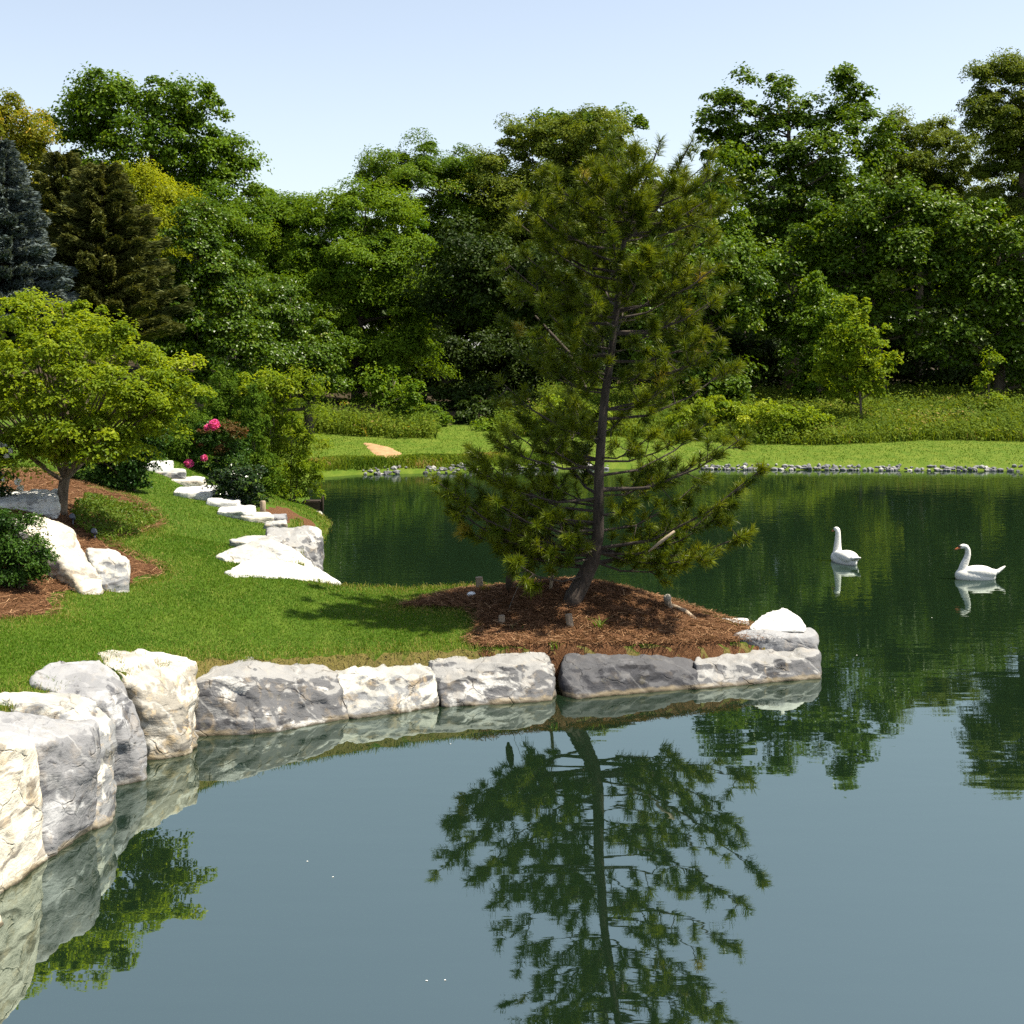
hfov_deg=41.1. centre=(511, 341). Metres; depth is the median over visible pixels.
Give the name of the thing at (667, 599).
stake
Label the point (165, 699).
boulder
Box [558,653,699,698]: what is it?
boulder
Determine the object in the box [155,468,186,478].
wall stone
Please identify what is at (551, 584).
stake
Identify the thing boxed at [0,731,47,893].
boulder
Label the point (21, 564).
shrub
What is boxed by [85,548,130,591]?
boulder
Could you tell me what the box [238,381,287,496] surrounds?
shrub
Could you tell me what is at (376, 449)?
sand patch
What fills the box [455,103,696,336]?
tree
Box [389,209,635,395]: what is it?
tree
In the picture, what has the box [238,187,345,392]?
tree
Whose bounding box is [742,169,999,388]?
catalpa tree
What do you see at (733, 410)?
bush
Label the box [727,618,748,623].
boulder
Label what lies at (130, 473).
shrub
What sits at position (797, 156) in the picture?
catalpa tree
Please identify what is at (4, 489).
shrub
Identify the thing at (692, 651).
pine bed
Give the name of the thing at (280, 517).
wall stone
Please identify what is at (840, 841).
pond water
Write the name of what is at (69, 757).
boulder
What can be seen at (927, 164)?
tree
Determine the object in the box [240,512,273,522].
wall stone
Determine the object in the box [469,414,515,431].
bush
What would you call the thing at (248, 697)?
boulder
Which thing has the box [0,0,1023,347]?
sky
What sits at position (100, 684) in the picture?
boulder
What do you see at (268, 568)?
boulder
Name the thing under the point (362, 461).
bank weeds
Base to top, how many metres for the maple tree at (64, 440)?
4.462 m
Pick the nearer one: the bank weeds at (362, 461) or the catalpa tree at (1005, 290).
the bank weeds at (362, 461)
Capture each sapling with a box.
[354,361,426,412]
[804,294,903,417]
[972,345,1007,410]
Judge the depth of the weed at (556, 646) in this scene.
22.17 m
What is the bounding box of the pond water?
[0,469,1023,1023]
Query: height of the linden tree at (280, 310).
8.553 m
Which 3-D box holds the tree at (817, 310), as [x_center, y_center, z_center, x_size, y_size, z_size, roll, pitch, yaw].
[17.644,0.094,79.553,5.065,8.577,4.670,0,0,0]
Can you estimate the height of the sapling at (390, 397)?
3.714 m
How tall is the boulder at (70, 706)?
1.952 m
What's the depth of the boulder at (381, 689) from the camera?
20.77 m
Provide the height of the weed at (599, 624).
0.241 m
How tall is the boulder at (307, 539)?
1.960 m
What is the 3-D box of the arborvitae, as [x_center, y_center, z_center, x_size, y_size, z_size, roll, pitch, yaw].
[-9.772,2.361,39.739,2.430,2.872,1.821,0,0,0]
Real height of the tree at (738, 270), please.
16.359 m
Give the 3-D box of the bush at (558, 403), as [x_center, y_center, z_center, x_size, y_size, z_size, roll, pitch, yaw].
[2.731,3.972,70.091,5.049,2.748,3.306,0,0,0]
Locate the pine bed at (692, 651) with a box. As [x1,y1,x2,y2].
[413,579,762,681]
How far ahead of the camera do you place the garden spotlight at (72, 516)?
25.25 m
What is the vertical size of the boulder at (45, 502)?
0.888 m
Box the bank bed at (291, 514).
[266,506,315,525]
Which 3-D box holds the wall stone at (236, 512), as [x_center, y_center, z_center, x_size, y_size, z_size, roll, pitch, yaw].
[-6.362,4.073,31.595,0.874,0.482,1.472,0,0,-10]
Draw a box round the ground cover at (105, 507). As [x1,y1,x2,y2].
[70,492,160,542]
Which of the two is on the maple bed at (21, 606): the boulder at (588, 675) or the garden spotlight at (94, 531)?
the garden spotlight at (94, 531)
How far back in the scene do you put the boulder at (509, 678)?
21.34 m
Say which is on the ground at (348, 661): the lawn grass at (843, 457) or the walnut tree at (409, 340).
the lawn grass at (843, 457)
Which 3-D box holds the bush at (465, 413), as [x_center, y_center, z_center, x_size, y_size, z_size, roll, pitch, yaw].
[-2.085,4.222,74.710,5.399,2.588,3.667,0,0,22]
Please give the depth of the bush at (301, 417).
68.32 m
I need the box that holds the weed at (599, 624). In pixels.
[590,616,611,628]
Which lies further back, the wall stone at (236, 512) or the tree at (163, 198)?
the tree at (163, 198)
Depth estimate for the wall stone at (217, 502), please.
32.01 m
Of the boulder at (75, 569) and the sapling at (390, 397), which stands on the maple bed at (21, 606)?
the boulder at (75, 569)
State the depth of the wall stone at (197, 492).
32.84 m
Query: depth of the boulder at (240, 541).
27.61 m
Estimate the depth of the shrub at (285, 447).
44.46 m
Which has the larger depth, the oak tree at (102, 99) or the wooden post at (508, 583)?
the oak tree at (102, 99)
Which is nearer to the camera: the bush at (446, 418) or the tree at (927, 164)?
the bush at (446, 418)
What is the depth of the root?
24.13 m
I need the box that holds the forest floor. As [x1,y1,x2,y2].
[11,347,1017,424]
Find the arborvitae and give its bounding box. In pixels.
[142,374,215,461]
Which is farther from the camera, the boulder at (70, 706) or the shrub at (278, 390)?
the shrub at (278, 390)
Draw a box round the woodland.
[5,157,1018,379]
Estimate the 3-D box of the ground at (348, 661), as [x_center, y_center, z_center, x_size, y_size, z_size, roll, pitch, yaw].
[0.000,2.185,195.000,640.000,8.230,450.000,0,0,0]
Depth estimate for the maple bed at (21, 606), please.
23.91 m
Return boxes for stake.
[475,576,482,586]
[498,615,504,624]
[549,574,553,588]
[565,613,573,626]
[663,594,672,608]
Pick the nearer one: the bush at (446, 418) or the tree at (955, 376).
the bush at (446, 418)
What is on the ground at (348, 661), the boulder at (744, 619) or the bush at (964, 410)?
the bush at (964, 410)
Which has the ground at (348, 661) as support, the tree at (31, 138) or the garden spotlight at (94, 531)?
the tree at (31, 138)
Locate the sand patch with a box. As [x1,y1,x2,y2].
[364,443,401,457]
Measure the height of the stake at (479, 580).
0.518 m
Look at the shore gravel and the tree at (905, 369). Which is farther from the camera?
the tree at (905, 369)
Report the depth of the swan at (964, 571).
32.05 m
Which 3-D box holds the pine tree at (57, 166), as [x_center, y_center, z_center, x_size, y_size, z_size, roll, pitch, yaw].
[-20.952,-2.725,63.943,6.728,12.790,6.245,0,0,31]
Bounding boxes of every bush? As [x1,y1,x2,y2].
[184,418,254,480]
[262,411,303,434]
[384,398,454,427]
[399,378,547,409]
[431,395,516,424]
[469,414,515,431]
[517,392,611,435]
[663,395,778,431]
[733,397,835,443]
[918,405,988,421]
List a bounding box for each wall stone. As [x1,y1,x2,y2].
[147,460,173,470]
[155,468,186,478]
[171,476,206,486]
[174,485,226,499]
[206,496,241,507]
[217,505,255,518]
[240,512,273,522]
[264,519,287,528]
[272,514,286,520]
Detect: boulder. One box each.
[0,489,60,518]
[0,692,117,829]
[0,711,100,858]
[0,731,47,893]
[11,516,103,594]
[29,660,146,785]
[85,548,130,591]
[98,648,198,759]
[195,657,348,735]
[216,540,321,570]
[224,559,340,584]
[229,535,274,546]
[265,525,323,570]
[335,663,439,718]
[428,652,555,706]
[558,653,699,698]
[693,647,821,688]
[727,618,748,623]
[734,627,818,651]
[750,608,805,632]
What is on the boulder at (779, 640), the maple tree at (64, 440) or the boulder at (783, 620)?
the boulder at (783, 620)
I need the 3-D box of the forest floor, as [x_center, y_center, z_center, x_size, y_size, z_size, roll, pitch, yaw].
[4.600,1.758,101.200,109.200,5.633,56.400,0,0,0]
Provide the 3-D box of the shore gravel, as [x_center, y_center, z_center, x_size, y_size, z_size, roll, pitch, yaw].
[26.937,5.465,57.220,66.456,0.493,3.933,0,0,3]
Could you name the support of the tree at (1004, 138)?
on the ground at (348, 661)
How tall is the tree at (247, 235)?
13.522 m
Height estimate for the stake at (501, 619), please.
0.420 m
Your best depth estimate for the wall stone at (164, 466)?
36.55 m
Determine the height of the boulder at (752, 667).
0.961 m
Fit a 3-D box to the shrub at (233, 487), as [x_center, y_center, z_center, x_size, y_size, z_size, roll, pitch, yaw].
[-6.661,3.529,32.871,1.653,1.197,1.144,0,0,0]
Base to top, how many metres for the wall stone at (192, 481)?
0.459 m
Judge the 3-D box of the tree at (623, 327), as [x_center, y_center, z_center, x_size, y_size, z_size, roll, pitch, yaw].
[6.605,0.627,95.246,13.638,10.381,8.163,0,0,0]
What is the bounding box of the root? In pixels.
[672,604,697,619]
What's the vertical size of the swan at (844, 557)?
1.005 m
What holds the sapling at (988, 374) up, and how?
on the ground at (348, 661)
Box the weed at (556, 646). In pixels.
[549,640,558,649]
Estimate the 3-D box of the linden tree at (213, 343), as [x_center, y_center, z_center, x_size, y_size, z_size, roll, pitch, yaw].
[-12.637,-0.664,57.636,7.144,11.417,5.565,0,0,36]
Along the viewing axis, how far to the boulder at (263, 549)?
26.70 m
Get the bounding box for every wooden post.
[260,500,265,511]
[505,569,513,590]
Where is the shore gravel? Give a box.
[362,462,1022,474]
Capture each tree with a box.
[0,87,69,292]
[0,136,81,381]
[0,286,217,515]
[5,147,115,383]
[12,160,194,424]
[29,61,277,366]
[98,156,207,387]
[134,191,295,411]
[183,173,283,391]
[233,273,359,439]
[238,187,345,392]
[269,173,461,404]
[338,321,494,392]
[352,127,536,383]
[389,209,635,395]
[423,129,771,606]
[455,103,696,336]
[499,102,649,330]
[524,292,682,392]
[607,139,789,403]
[656,300,823,390]
[690,61,911,392]
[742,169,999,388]
[773,270,861,399]
[802,295,953,390]
[848,103,1018,379]
[889,331,1023,392]
[897,197,1023,394]
[951,46,1023,381]
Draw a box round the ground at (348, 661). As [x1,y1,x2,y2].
[0,351,1023,711]
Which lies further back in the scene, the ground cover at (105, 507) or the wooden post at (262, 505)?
the wooden post at (262, 505)
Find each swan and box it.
[831,527,860,564]
[954,544,1004,579]
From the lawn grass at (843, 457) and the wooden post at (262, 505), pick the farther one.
the lawn grass at (843, 457)
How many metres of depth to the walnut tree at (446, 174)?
97.85 m
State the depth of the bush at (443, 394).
79.49 m
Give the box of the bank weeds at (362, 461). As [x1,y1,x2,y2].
[292,450,591,470]
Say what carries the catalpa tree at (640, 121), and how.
on the forest floor
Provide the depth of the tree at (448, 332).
94.09 m
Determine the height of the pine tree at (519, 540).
8.617 m
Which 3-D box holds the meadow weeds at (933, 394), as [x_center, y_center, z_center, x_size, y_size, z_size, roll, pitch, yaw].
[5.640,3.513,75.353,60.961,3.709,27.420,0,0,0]
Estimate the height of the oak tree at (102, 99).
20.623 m
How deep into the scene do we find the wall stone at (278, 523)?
30.21 m
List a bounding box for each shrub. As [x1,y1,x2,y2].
[0,442,23,496]
[0,506,60,588]
[68,421,173,490]
[189,364,265,462]
[201,463,268,507]
[229,363,308,492]
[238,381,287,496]
[256,363,336,503]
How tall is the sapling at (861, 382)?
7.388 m
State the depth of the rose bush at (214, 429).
39.26 m
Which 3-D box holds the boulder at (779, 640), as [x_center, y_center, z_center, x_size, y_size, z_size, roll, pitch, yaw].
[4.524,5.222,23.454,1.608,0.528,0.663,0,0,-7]
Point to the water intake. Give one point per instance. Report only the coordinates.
(318, 505)
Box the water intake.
[302,496,323,510]
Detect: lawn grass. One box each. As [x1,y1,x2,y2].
[95,423,1023,468]
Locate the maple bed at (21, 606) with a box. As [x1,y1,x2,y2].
[0,470,161,618]
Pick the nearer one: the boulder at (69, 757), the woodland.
the boulder at (69, 757)
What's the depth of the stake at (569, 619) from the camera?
22.99 m
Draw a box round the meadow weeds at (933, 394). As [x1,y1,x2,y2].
[24,376,1023,444]
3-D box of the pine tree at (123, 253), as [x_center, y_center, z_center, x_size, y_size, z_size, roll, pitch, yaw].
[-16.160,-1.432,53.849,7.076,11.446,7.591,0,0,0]
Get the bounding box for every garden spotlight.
[69,513,75,524]
[91,528,97,537]
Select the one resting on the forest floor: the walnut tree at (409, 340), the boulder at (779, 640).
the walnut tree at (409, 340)
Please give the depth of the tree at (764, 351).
94.04 m

